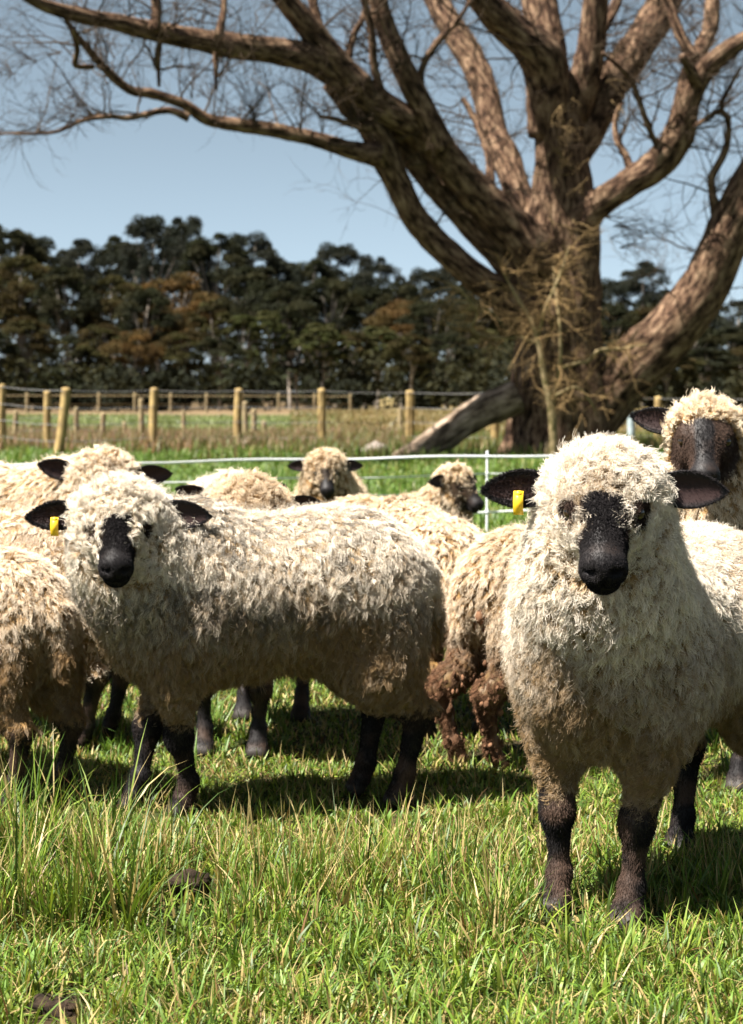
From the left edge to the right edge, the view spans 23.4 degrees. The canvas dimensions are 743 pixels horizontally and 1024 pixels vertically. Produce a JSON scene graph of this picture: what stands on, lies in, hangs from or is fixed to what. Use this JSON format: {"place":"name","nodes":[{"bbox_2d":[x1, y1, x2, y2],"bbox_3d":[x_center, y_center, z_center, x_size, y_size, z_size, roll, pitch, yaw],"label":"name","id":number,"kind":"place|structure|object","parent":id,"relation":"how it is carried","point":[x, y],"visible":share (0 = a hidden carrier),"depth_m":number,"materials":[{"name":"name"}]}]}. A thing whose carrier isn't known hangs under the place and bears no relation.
{"place":"outdoors","nodes":[
{"label":"outdoors","id":0,"kind":"place"},
{"bbox_2d":[6,412,336,431],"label":"pale grass","id":1,"kind":"structure","parent":0,"point":[277,421],"depth_m":67.76,"materials":[{"name":"beige plant"}]},
{"bbox_2d":[0,421,410,453],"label":"seeding grass","id":2,"kind":"structure","parent":0,"point":[173,439],"depth_m":33.73,"materials":[{"name":"plant"}]},
{"bbox_2d":[0,435,664,533],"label":"lush grass","id":3,"kind":"structure","parent":0,"point":[376,468],"depth_m":26.85,"materials":[{"name":"green plant"}]},
{"bbox_2d":[0,397,742,1023],"bbox_3d":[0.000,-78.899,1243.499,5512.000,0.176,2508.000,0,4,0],"label":"pasture","id":4,"kind":"structure","parent":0,"point":[376,803],"depth_m":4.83,"materials":[{"name":"green plant"}]},
{"bbox_2d":[0,330,21,367],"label":"gum tree","id":5,"kind":"object","parent":4,"relation":"on","point":[8,351],"visible":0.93,"depth_m":134.21,"materials":[{"name":"green plant"}]},
{"bbox_2d":[0,225,54,355],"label":"gum tree","id":6,"kind":"object","parent":4,"relation":"on","point":[22,242],"visible":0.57,"depth_m":176.78,"materials":[{"name":"green plant"}]},
{"bbox_2d":[0,316,68,388],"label":"gum tree","id":7,"kind":"object","parent":4,"relation":"on","point":[38,338],"visible":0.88,"depth_m":136.54,"materials":[{"name":"green plant"}]},
{"bbox_2d":[0,254,70,407],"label":"gum tree","id":8,"kind":"object","parent":4,"relation":"on","point":[35,270],"visible":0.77,"depth_m":159.17,"materials":[{"name":"green plant"}]},
{"bbox_2d":[9,236,75,321],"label":"gum tree","id":9,"kind":"object","parent":4,"relation":"on","point":[45,243],"visible":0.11,"depth_m":191.88,"materials":[{"name":"green plant"}]},
{"bbox_2d":[0,541,91,809],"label":"sheep","id":10,"kind":"object","parent":4,"relation":"on","point":[43,666],"visible":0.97,"depth_m":4.63},
{"bbox_2d":[28,993,86,1017],"bbox_3d":[-0.546,0.864,3.134,0.109,0.035,0.078,0,4,0],"label":"earth mound","id":11,"kind":"object","parent":4,"relation":"on","point":[39,999],"visible":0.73,"depth_m":3.12,"materials":[{"name":"soil"}]},
{"bbox_2d":[0,504,128,749],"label":"sheep","id":12,"kind":"object","parent":4,"relation":"on","point":[16,528],"visible":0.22,"depth_m":5.40},
{"bbox_2d":[26,265,104,407],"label":"gum tree","id":13,"kind":"object","parent":4,"relation":"on","point":[52,309],"visible":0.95,"depth_m":154.01,"materials":[{"name":"green plant"}]},
{"bbox_2d":[32,334,100,386],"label":"gum tree","id":14,"kind":"object","parent":4,"relation":"on","point":[72,340],"visible":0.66,"depth_m":143.40,"materials":[{"name":"green plant"}]},
{"bbox_2d":[48,238,107,361],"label":"gum tree","id":15,"kind":"object","parent":4,"relation":"on","point":[83,248],"visible":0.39,"depth_m":178.50,"materials":[{"name":"green plant"}]},
{"bbox_2d":[0,443,172,680],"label":"sheep","id":16,"kind":"object","parent":4,"relation":"on","point":[41,481],"visible":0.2,"depth_m":6.49},
{"bbox_2d":[70,323,134,366],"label":"gum tree","id":17,"kind":"object","parent":4,"relation":"on","point":[110,333],"visible":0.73,"depth_m":143.31,"materials":[{"name":"green plant"}]},
{"bbox_2d":[69,274,148,388],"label":"gum tree","id":18,"kind":"object","parent":4,"relation":"on","point":[121,285],"visible":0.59,"depth_m":155.51,"materials":[{"name":"green plant"}]},
{"bbox_2d":[88,235,159,323],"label":"gum tree","id":19,"kind":"object","parent":4,"relation":"on","point":[114,243],"visible":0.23,"depth_m":191.32,"materials":[{"name":"green plant"}]},
{"bbox_2d":[97,329,167,409],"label":"gum tree","id":20,"kind":"object","parent":4,"relation":"on","point":[142,354],"visible":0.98,"depth_m":135.97,"materials":[{"name":"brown plant"}]},
{"bbox_2d":[99,214,186,300],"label":"gum tree","id":21,"kind":"object","parent":4,"relation":"on","point":[148,229],"visible":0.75,"depth_m":180.78,"materials":[{"name":"green plant"}]},
{"bbox_2d":[110,286,182,408],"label":"gum tree","id":22,"kind":"object","parent":4,"relation":"on","point":[149,296],"visible":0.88,"depth_m":148.43,"materials":[{"name":"green plant"}]},
{"bbox_2d":[131,304,198,371],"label":"gum tree","id":23,"kind":"object","parent":4,"relation":"on","point":[179,325],"visible":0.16,"depth_m":157.19,"materials":[{"name":"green plant"}]},
{"bbox_2d":[6,393,351,412],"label":"rail fence","id":24,"kind":"object","parent":4,"relation":"on","point":[206,404],"visible":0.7,"depth_m":118.39,"materials":[{"name":"brown wood"}]},
{"bbox_2d":[140,215,221,348],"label":"gum tree","id":25,"kind":"object","parent":4,"relation":"on","point":[191,228],"visible":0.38,"depth_m":191.32,"materials":[{"name":"green plant"}]},
{"bbox_2d":[156,330,213,409],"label":"gum tree","id":26,"kind":"object","parent":4,"relation":"on","point":[178,354],"visible":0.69,"depth_m":142.46,"materials":[{"name":"green plant"}]},
{"bbox_2d":[139,272,233,406],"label":"gum tree","id":27,"kind":"object","parent":4,"relation":"on","point":[172,284],"visible":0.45,"depth_m":160.65,"materials":[{"name":"green plant"}]},
{"bbox_2d":[167,868,211,901],"bbox_3d":[-0.383,0.788,3.790,0.096,0.073,0.068,0,4,0],"label":"dung clod","id":28,"kind":"object","parent":4,"relation":"on","point":[173,880],"visible":0.62,"depth_m":3.77,"materials":[{"name":"soil"}]},
{"bbox_2d":[13,398,402,434],"bbox_3d":[-3.570,-2.003,40.618,9.859,1.141,4.251,-1,4,-22],"label":"stake fence","id":29,"kind":"object","parent":4,"relation":"on","point":[245,412],"visible":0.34,"depth_m":40.21,"materials":[{"name":"brown wood"}]},
{"bbox_2d":[182,298,246,408],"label":"gum tree","id":30,"kind":"object","parent":4,"relation":"on","point":[207,306],"visible":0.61,"depth_m":156.91,"materials":[{"name":"green plant"}]},
{"bbox_2d":[174,232,254,336],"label":"gum tree","id":31,"kind":"object","parent":4,"relation":"on","point":[199,252],"visible":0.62,"depth_m":178.03,"materials":[{"name":"green plant"}]},
{"bbox_2d":[187,335,250,410],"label":"gum tree","id":32,"kind":"object","parent":4,"relation":"on","point":[208,344],"visible":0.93,"depth_m":132.72,"materials":[{"name":"green plant"}]},
{"bbox_2d":[175,467,286,496],"bbox_3d":[-0.594,0.226,7.097,0.423,0.778,0.986,-1,4,-12],"label":"sheep","id":33,"kind":"object","parent":4,"relation":"on","point":[200,484],"visible":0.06,"depth_m":6.69},
{"bbox_2d":[24,467,449,816],"bbox_3d":[-0.329,0.343,4.625,1.098,0.861,0.534,-1,4,-16],"label":"sheep","id":34,"kind":"object","parent":4,"relation":"on","point":[186,603],"visible":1,"depth_m":4.51},
{"bbox_2d":[220,314,268,367],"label":"gum tree","id":35,"kind":"object","parent":4,"relation":"on","point":[244,321],"visible":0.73,"depth_m":139.32,"materials":[{"name":"green plant"}]},
{"bbox_2d":[197,230,299,365],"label":"gum tree","id":36,"kind":"object","parent":4,"relation":"on","point":[262,249],"visible":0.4,"depth_m":181.00,"materials":[{"name":"green plant"}]},
{"bbox_2d":[211,265,292,406],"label":"gum tree","id":37,"kind":"object","parent":4,"relation":"on","point":[259,280],"visible":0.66,"depth_m":157.30,"materials":[{"name":"green plant"}]},
{"bbox_2d":[193,466,323,758],"bbox_3d":[-0.344,0.296,5.538,0.505,0.839,1.036,1,4,9],"label":"sheep","id":38,"kind":"object","parent":4,"relation":"on","point":[254,488],"visible":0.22,"depth_m":5.31},
{"bbox_2d":[229,260,308,406],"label":"gum tree","id":39,"kind":"object","parent":4,"relation":"on","point":[294,276],"visible":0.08,"depth_m":183.84,"materials":[{"name":"green plant"}]},
{"bbox_2d":[245,310,295,409],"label":"gum tree","id":40,"kind":"object","parent":4,"relation":"on","point":[268,318],"visible":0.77,"depth_m":141.35,"materials":[{"name":"green plant"}]},
{"bbox_2d":[0,722,578,943],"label":"grass","id":41,"kind":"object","parent":4,"relation":"on","point":[131,885],"visible":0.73,"depth_m":3.64,"materials":[{"name":"green plant"}]},
{"bbox_2d":[249,282,332,408],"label":"gum tree","id":42,"kind":"object","parent":4,"relation":"on","point":[283,291],"visible":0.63,"depth_m":152.13,"materials":[{"name":"green plant"}]},
{"bbox_2d":[270,335,324,409],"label":"gum tree","id":43,"kind":"object","parent":4,"relation":"on","point":[290,358],"visible":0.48,"depth_m":143.44,"materials":[{"name":"green plant"}]},
{"bbox_2d":[278,259,339,405],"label":"gum tree","id":44,"kind":"object","parent":4,"relation":"on","point":[327,274],"visible":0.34,"depth_m":187.32,"materials":[{"name":"green plant"}]},
{"bbox_2d":[290,323,355,387],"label":"gum tree","id":45,"kind":"object","parent":4,"relation":"on","point":[328,332],"visible":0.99,"depth_m":132.11,"materials":[{"name":"green plant"}]},
{"bbox_2d":[285,277,367,408],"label":"gum tree","id":46,"kind":"object","parent":4,"relation":"on","point":[339,290],"visible":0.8,"depth_m":151.34,"materials":[{"name":"green plant"}]},
{"bbox_2d":[287,446,368,502],"bbox_3d":[-0.230,0.047,9.893,0.396,0.776,0.961,0,4,3],"label":"sheep","id":47,"kind":"object","parent":4,"relation":"on","point":[328,475],"visible":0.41,"depth_m":9.52},
{"bbox_2d":[11,451,663,530],"bbox_3d":[0.482,-0.045,12.957,9.520,0.769,0.441,-1,4,-22],"label":"electric fence","id":48,"kind":"object","parent":4,"relation":"on","point":[487,456],"visible":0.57,"depth_m":12.97,"materials":[{"name":"white"}]},
{"bbox_2d":[304,242,381,405],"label":"gum tree","id":49,"kind":"object","parent":4,"relation":"on","point":[329,251],"visible":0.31,"depth_m":193.55,"materials":[{"name":"green plant"}]},
{"bbox_2d":[322,330,381,409],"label":"gum tree","id":50,"kind":"object","parent":4,"relation":"on","point":[355,336],"visible":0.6,"depth_m":137.60,"materials":[{"name":"green plant"}]},
{"bbox_2d":[327,285,400,407],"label":"gum tree","id":51,"kind":"object","parent":4,"relation":"on","point":[375,297],"visible":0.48,"depth_m":160.70,"materials":[{"name":"green plant"}]},
{"bbox_2d":[0,646,732,774],"bbox_3d":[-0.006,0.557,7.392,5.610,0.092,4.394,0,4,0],"label":"turf","id":52,"kind":"structure","parent":4,"relation":"on","point":[317,697],"depth_m":5.60,"materials":[{"name":"green plant"}]},
{"bbox_2d":[0,0,742,454],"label":"bare tree","id":53,"kind":"object","parent":4,"relation":"on","point":[574,114],"visible":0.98,"depth_m":29.76,"materials":[{"name":"brown plant"}]},
{"bbox_2d":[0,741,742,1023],"bbox_3d":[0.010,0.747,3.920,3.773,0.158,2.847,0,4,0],"label":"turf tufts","id":54,"kind":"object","parent":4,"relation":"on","point":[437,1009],"visible":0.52,"depth_m":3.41,"materials":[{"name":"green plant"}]},
{"bbox_2d":[0,295,742,411],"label":"undergrowth","id":55,"kind":"object","parent":4,"relation":"on","point":[452,389],"visible":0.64,"depth_m":133.29,"materials":[{"name":"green plant"}]},
{"bbox_2d":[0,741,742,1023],"bbox_3d":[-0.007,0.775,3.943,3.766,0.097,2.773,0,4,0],"label":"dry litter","id":56,"kind":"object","parent":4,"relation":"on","point":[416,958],"visible":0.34,"depth_m":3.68,"materials":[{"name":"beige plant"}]},
{"bbox_2d":[0,758,742,967],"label":"long grass","id":57,"kind":"structure","parent":4,"relation":"on","point":[174,861],"depth_m":3.91,"materials":[{"name":"green plant"}]},
{"bbox_2d":[1,788,741,1023],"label":"broad weeds","id":58,"kind":"object","parent":4,"relation":"on","point":[387,818],"visible":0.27,"depth_m":3.61,"materials":[{"name":"green plant"}]},
{"bbox_2d":[0,384,742,454],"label":"post and wire fence","id":59,"kind":"object","parent":4,"relation":"on","point":[63,424],"visible":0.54,"depth_m":32.94,"materials":[{"name":"brown wood"}]},
{"bbox_2d":[342,254,406,406],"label":"gum tree","id":60,"kind":"object","parent":4,"relation":"on","point":[366,264],"visible":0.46,"depth_m":179.24,"materials":[{"name":"green plant"}]},
{"bbox_2d":[365,441,389,451],"bbox_3d":[0.061,-1.027,31.612,0.513,0.450,0.471,-2,4,-33],"label":"boulder","id":61,"kind":"object","parent":4,"relation":"on","point":[374,442],"visible":0.16,"depth_m":31.51,"materials":[{"name":"beige stone"}]},
{"bbox_2d":[351,326,403,407],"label":"gum tree","id":62,"kind":"object","parent":4,"relation":"on","point":[388,335],"visible":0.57,"depth_m":141.37,"materials":[{"name":"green plant"}]},
{"bbox_2d":[362,298,427,408],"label":"gum tree","id":63,"kind":"object","parent":4,"relation":"on","point":[394,309],"visible":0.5,"depth_m":157.91,"materials":[{"name":"brown plant"}]},
{"bbox_2d":[358,282,432,406],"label":"gum tree","id":64,"kind":"object","parent":4,"relation":"on","point":[407,292],"visible":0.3,"depth_m":174.89,"materials":[{"name":"green plant"}]},
{"bbox_2d":[331,459,483,522],"bbox_3d":[0.125,0.160,8.282,0.845,0.757,0.347,1,4,21],"label":"sheep","id":65,"kind":"object","parent":4,"relation":"on","point":[450,487],"visible":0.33,"depth_m":8.09},
{"bbox_2d":[381,333,439,389],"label":"gum tree","id":66,"kind":"object","parent":4,"relation":"on","point":[416,356],"visible":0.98,"depth_m":132.37,"materials":[{"name":"green plant"}]},
{"bbox_2d":[392,266,461,341],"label":"gum tree","id":67,"kind":"object","parent":4,"relation":"on","point":[415,277],"visible":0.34,"depth_m":176.95,"materials":[{"name":"green plant"}]},
{"bbox_2d":[371,492,489,739],"bbox_3d":[0.176,0.335,5.918,0.404,0.711,0.901,-1,4,-14],"label":"sheep","id":68,"kind":"object","parent":4,"relation":"on","point":[445,537],"visible":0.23,"depth_m":5.61},
{"bbox_2d":[394,299,469,375],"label":"gum tree","id":69,"kind":"object","parent":4,"relation":"on","point":[422,309],"visible":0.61,"depth_m":149.14,"materials":[{"name":"green plant"}]},
{"bbox_2d":[422,266,471,403],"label":"gum tree","id":70,"kind":"object","parent":4,"relation":"on","point":[454,281],"visible":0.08,"depth_m":184.53,"materials":[{"name":"green plant"}]},
{"bbox_2d":[416,331,479,408],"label":"gum tree","id":71,"kind":"object","parent":4,"relation":"on","point":[452,346],"visible":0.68,"depth_m":140.81,"materials":[{"name":"green plant"}]},
{"bbox_2d":[391,381,523,458],"bbox_3d":[1.443,-1.519,30.232,2.279,1.365,0.578,-1,4,-8],"label":"fallen limb","id":72,"kind":"object","parent":4,"relation":"on","point":[472,416],"visible":0.85,"depth_m":30.05,"materials":[{"name":"brown wood"}]},
{"bbox_2d":[441,284,499,378],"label":"gum tree","id":73,"kind":"object","parent":4,"relation":"on","point":[462,288],"visible":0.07,"depth_m":175.55,"materials":[{"name":"green plant"}]},
{"bbox_2d":[432,303,513,376],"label":"gum tree","id":74,"kind":"object","parent":4,"relation":"on","point":[484,316],"visible":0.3,"depth_m":151.40,"materials":[{"name":"green plant"}]},
{"bbox_2d":[424,520,525,769],"bbox_3d":[0.613,0.361,5.388,0.988,0.728,0.405,-2,4,-32],"label":"sheep","id":75,"kind":"object","parent":4,"relation":"on","point":[475,608],"visible":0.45,"depth_m":5.14},
{"bbox_2d":[445,338,508,390],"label":"gum tree","id":76,"kind":"object","parent":4,"relation":"on","point":[475,340],"visible":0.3,"depth_m":143.32,"materials":[{"name":"green plant"}]},
{"bbox_2d":[471,311,514,342],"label":"gum tree","id":77,"kind":"object","parent":4,"relation":"on","point":[499,326],"visible":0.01,"depth_m":154.32,"materials":[{"name":"green plant"}]},
{"bbox_2d":[498,339,514,367],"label":"gum tree","id":78,"kind":"object","parent":4,"relation":"on","point":[513,340],"visible":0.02,"depth_m":141.08,"materials":[{"name":"green plant"}]},
{"bbox_2d":[479,429,742,932],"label":"sheep","id":79,"kind":"object","parent":4,"relation":"on","point":[622,641],"visible":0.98,"depth_m":3.51},
{"bbox_2d":[604,340,617,351],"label":"gum tree","id":80,"kind":"object","parent":4,"relation":"on","point":[606,345],"visible":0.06,"depth_m":140.02,"materials":[{"name":"green plant"}]},
{"bbox_2d":[601,285,624,335],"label":"gum tree","id":81,"kind":"object","parent":4,"relation":"on","point":[603,297],"visible":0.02,"depth_m":176.28,"materials":[{"name":"green plant"}]},
{"bbox_2d":[601,304,640,346],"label":"gum tree","id":82,"kind":"object","parent":4,"relation":"on","point":[617,314],"visible":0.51,"depth_m":153.16,"materials":[{"name":"green plant"}]},
{"bbox_2d":[601,277,641,338],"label":"gum tree","id":83,"kind":"object","parent":4,"relation":"on","point":[607,283],"visible":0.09,"depth_m":186.72,"materials":[{"name":"green plant"}]},
{"bbox_2d":[627,411,634,438],"bbox_3d":[5.260,-1.724,36.465,0.179,1.158,0.162,0,4,0],"label":"painted post","id":84,"kind":"object","parent":4,"relation":"on","point":[631,427],"visible":0.3,"depth_m":36.40,"materials":[{"name":"white paint"}]},
{"bbox_2d":[622,307,655,405],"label":"gum tree","id":85,"kind":"object","parent":4,"relation":"on","point":[644,312],"visible":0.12,"depth_m":158.46,"materials":[{"name":"green plant"}]},
{"bbox_2d":[608,260,672,406],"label":"gum tree","id":86,"kind":"object","parent":4,"relation":"on","point":[636,284],"visible":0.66,"depth_m":179.54,"materials":[{"name":"green plant"}]},
{"bbox_2d":[635,289,722,406],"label":"gum tree","id":87,"kind":"object","parent":4,"relation":"on","point":[653,299],"visible":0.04,"depth_m":178.32,"materials":[{"name":"green plant"}]},
{"bbox_2d":[662,354,705,408],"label":"gum tree","id":88,"kind":"object","parent":4,"relation":"on","point":[686,364],"visible":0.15,"depth_m":133.85,"materials":[{"name":"green plant"}]},
{"bbox_2d":[629,387,742,793],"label":"sheep","id":89,"kind":"object","parent":4,"relation":"on","point":[697,431],"visible":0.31,"depth_m":4.66},
{"bbox_2d":[685,328,725,396],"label":"gum tree","id":90,"kind":"object","parent":4,"relation":"on","point":[705,338],"visible":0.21,"depth_m":151.95,"materials":[{"name":"green plant"}]},
{"bbox_2d":[683,347,742,381],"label":"gum tree","id":91,"kind":"object","parent":4,"relation":"on","point":[706,374],"visible":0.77,"depth_m":142.82,"materials":[{"name":"green plant"}]},
{"bbox_2d":[692,328,742,381],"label":"gum tree","id":92,"kind":"object","parent":4,"relation":"on","point":[719,332],"visible":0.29,"depth_m":158.44,"materials":[{"name":"green plant"}]},
{"bbox_2d":[708,311,735,356],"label":"gum tree","id":93,"kind":"object","parent":4,"relation":"on","point":[721,322],"visible":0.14,"depth_m":171.59,"materials":[{"name":"green plant"}]},
{"bbox_2d":[709,346,742,407],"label":"gum tree","id":94,"kind":"object","parent":4,"relation":"on","point":[735,351],"visible":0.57,"depth_m":144.69,"materials":[{"name":"green plant"}]},
{"bbox_2d":[710,300,742,406],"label":"gum tree","id":95,"kind":"object","parent":4,"relation":"on","point":[739,307],"visible":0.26,"depth_m":184.50,"materials":[{"name":"green plant"}]},
{"bbox_2d":[720,317,742,348],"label":"gum tree","id":96,"kind":"object","parent":4,"relation":"on","point":[738,338],"visible":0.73,"depth_m":156.25,"materials":[{"name":"green plant"}]},
{"bbox_2d":[0,0,742,396],"label":"sky","id":97,"kind":"structure","parent":0,"point":[230,184],"materials":[{"name":"blue"}]},
{"bbox_2d":[190,425,665,461],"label":"rank grass","id":98,"kind":"structure","parent":0,"point":[646,439],"depth_m":31.43,"materials":[{"name":"plant"}]},
{"bbox_2d":[289,408,741,435],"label":"field grass","id":99,"kind":"structure","parent":0,"point":[434,416],"depth_m":78.34,"materials":[{"name":"plant"}]}
]}

